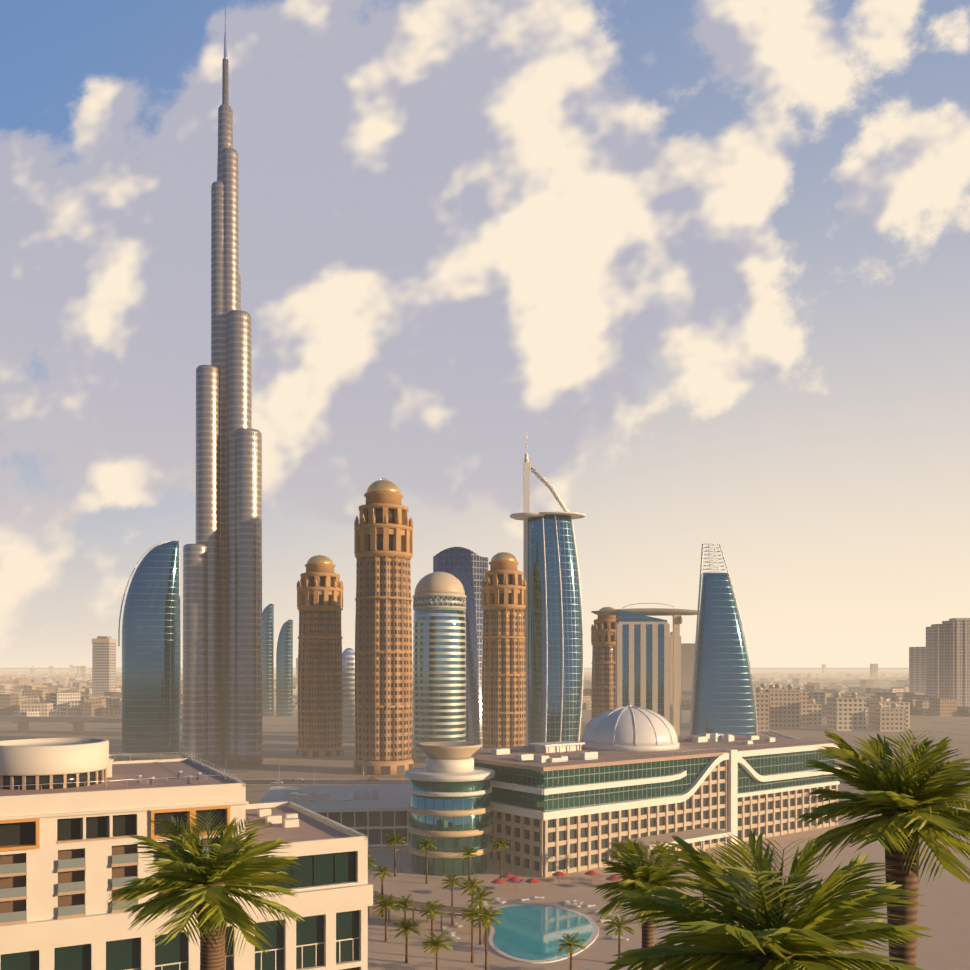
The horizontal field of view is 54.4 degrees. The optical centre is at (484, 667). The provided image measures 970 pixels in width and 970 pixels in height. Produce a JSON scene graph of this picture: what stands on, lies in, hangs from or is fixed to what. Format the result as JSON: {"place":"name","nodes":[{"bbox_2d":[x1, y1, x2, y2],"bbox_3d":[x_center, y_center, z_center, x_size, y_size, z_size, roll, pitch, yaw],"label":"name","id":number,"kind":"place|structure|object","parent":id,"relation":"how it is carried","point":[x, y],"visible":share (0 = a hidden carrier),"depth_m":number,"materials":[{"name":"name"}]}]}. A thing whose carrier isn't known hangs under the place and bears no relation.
{"place":"outdoors","nodes":[
{"label":"outdoors","id":0,"kind":"place"},
{"bbox_2d":[107,809,303,969],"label":"palm","id":1,"kind":"object","parent":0,"point":[221,873],"visible":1,"depth_m":33.90,"materials":[{"name":"green plant"}]},
{"bbox_2d":[0,669,969,803],"bbox_3d":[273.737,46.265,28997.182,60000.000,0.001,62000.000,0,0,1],"label":"ground","id":2,"kind":"structure","parent":0,"point":[281,760],"depth_m":635.29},
{"bbox_2d":[0,716,181,733],"bbox_3d":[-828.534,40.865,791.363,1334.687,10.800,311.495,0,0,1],"label":"elevated highway","id":3,"kind":"structure","parent":2,"relation":"on","point":[76,722],"depth_m":666.15,"materials":[{"name":"grey concrete"}]},
{"bbox_2d":[92,636,116,694],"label":"tower","id":4,"kind":"structure","parent":2,"relation":"on","point":[103,664],"depth_m":1117.88,"materials":[{"name":"beige concrete"}]},
{"bbox_2d":[118,539,180,752],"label":"curved skyscraper","id":5,"kind":"structure","parent":2,"relation":"on","point":[151,671],"depth_m":512.11,"materials":[{"name":"blue glass"}]},
{"bbox_2d":[0,738,372,969],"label":"hotel","id":6,"kind":"structure","parent":2,"relation":"on","point":[70,860],"depth_m":98.88,"materials":[{"name":"beige"}]},
{"bbox_2d":[0,752,298,827],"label":"rooftop equipment","id":7,"kind":"object","parent":6,"relation":"on","point":[291,820],"visible":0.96,"depth_m":118.30,"materials":[{"name":"silver metal"}]},
{"bbox_2d":[182,6,262,767],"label":"skyscraper","id":8,"kind":"structure","parent":2,"relation":"on","point":[222,649],"depth_m":440.44,"materials":[{"name":"silver metal"}]},
{"bbox_2d":[262,604,292,716],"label":"skyscrapers","id":9,"kind":"structure","parent":2,"relation":"on","point":[284,679],"depth_m":894.60,"materials":[{"name":"blue glass"}]},
{"bbox_2d":[296,555,343,756],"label":"ornate tower","id":10,"kind":"structure","parent":2,"relation":"on","point":[320,638],"depth_m":490.52,"materials":[{"name":"brown stone"}]},
{"bbox_2d":[342,648,354,740],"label":"skyscraper","id":11,"kind":"structure","parent":2,"relation":"on","point":[348,671],"depth_m":594.90,"materials":[{"name":"grey glass"}]},
{"bbox_2d":[353,478,413,774],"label":"ornate tower","id":12,"kind":"structure","parent":2,"relation":"on","point":[383,538],"depth_m":408.76,"materials":[{"name":"brown stone"}]},
{"bbox_2d":[413,572,465,762],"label":"domed tower","id":13,"kind":"structure","parent":2,"relation":"on","point":[439,658],"depth_m":457.64,"materials":[{"name":"grey"}]},
{"bbox_2d":[433,547,487,748],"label":"tower slab","id":14,"kind":"structure","parent":2,"relation":"on","point":[467,568],"depth_m":521.39,"materials":[{"name":"blue glass"}]},
{"bbox_2d":[0,643,969,716],"bbox_3d":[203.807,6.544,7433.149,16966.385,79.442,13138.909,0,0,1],"label":"distant city","id":15,"kind":"object","parent":2,"relation":"on","point":[23,692],"visible":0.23,"depth_m":1256.94},
{"bbox_2d":[481,552,525,748],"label":"ornate tower","id":16,"kind":"structure","parent":2,"relation":"on","point":[503,584],"depth_m":469.81,"materials":[{"name":"brown stone"}]},
{"bbox_2d":[510,430,585,745],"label":"skyscraper","id":17,"kind":"structure","parent":2,"relation":"on","point":[554,641],"depth_m":490.36,"materials":[{"name":"blue glass"}]},
{"bbox_2d":[225,757,934,969],"bbox_3d":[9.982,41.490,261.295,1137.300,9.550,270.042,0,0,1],"label":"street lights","id":18,"kind":"object","parent":2,"relation":"on","point":[400,857],"visible":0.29,"depth_m":212.63,"materials":[{"name":"grey"}]},
{"bbox_2d":[591,607,615,718],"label":"ornate tower","id":19,"kind":"structure","parent":2,"relation":"on","point":[603,643],"depth_m":589.37,"materials":[{"name":"brown stone"}]},
{"bbox_2d":[271,755,969,800],"bbox_3d":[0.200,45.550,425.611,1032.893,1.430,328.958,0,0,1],"label":"cars","id":20,"kind":"object","parent":2,"relation":"on","point":[300,779],"visible":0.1,"depth_m":386.48,"materials":[{"name":"white"}]},
{"bbox_2d":[670,632,680,725],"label":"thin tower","id":21,"kind":"structure","parent":2,"relation":"on","point":[671,677],"depth_m":752.60,"materials":[{"name":"beige concrete"}]},
{"bbox_2d":[689,544,757,735],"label":"skyscraper","id":22,"kind":"structure","parent":2,"relation":"on","point":[722,700],"depth_m":511.75,"materials":[{"name":"blue glass"}]},
{"bbox_2d":[753,683,910,731],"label":"apartment buildings","id":23,"kind":"structure","parent":2,"relation":"on","point":[787,707],"depth_m":699.18,"materials":[{"name":"beige concrete"}]},
{"bbox_2d":[756,729,969,795],"bbox_3d":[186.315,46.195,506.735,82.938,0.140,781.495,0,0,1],"label":"road side","id":24,"kind":"structure","parent":2,"relation":"on","point":[773,733],"depth_m":635.24,"materials":[{"name":"concrete"}]},
{"bbox_2d":[926,618,969,706],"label":"tower","id":25,"kind":"structure","parent":2,"relation":"on","point":[947,659],"depth_m":986.23,"materials":[{"name":"beige concrete"}]},
{"bbox_2d":[238,779,969,784],"bbox_3d":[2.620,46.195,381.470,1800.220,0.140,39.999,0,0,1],"label":"road","id":26,"kind":"structure","parent":0,"point":[321,781],"depth_m":383.77,"materials":[{"name":"grey asphalt"}]},
{"bbox_2d":[591,603,699,735],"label":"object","id":27,"kind":"structure","parent":0,"point":[642,658],"depth_m":550.34,"materials":[{"name":"glass"}]},
{"bbox_2d":[593,838,703,969],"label":"palm","id":28,"kind":"object","parent":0,"point":[643,874],"visible":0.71,"depth_m":34.14,"materials":[{"name":"green plant"}]},
{"bbox_2d":[368,806,969,969],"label":"plaza ground","id":29,"kind":"structure","parent":0,"point":[944,915],"depth_m":182.78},
{"bbox_2d":[259,784,409,847],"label":"glazed building","id":30,"kind":"structure","parent":29,"relation":"on","point":[376,814],"depth_m":245.81,"materials":[{"name":"grey"}]},
{"bbox_2d":[368,890,497,930],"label":"curved pergola","id":31,"kind":"object","parent":29,"relation":"on","point":[451,909],"visible":0.29,"depth_m":169.17,"materials":[{"name":"brown"}]},
{"bbox_2d":[405,741,494,875],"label":"round tower","id":32,"kind":"structure","parent":29,"relation":"on","point":[449,807],"depth_m":211.01,"materials":[{"name":"teal glass"}]},
{"bbox_2d":[442,896,628,941],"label":"sun loungers","id":33,"kind":"object","parent":29,"relation":"on","point":[450,930],"visible":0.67,"depth_m":176.20,"materials":[{"name":"white"}]},
{"bbox_2d":[368,833,711,969],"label":"palm trees","id":34,"kind":"object","parent":29,"relation":"on","point":[481,916],"depth_m":156.33,"materials":[{"name":"green plant"}]},
{"bbox_2d":[462,870,620,895],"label":"parasols","id":35,"kind":"object","parent":29,"relation":"on","point":[513,878],"visible":0.67,"depth_m":196.33,"materials":[{"name":"red fabric"}]},
{"bbox_2d":[488,904,597,962],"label":"pool","id":36,"kind":"structure","parent":29,"relation":"on","point":[528,933],"depth_m":164.54,"materials":[{"name":"teal liquid"}]},
{"bbox_2d":[426,707,840,877],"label":"hotel building","id":37,"kind":"structure","parent":29,"relation":"on","point":[571,814],"depth_m":233.41,"materials":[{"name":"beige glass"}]},
{"bbox_2d":[491,698,833,766],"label":"roof plant","id":38,"kind":"object","parent":37,"relation":"on","point":[703,737],"visible":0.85,"depth_m":250.56,"materials":[{"name":"white metal"}]},
{"bbox_2d":[607,829,931,969],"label":"palm","id":39,"kind":"object","parent":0,"point":[768,936],"visible":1,"depth_m":11.18,"materials":[{"name":"green plant"}]},
{"bbox_2d":[792,727,969,966],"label":"palm","id":40,"kind":"object","parent":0,"point":[912,800],"visible":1,"depth_m":18.06,"materials":[{"name":"green plant"}]}
]}

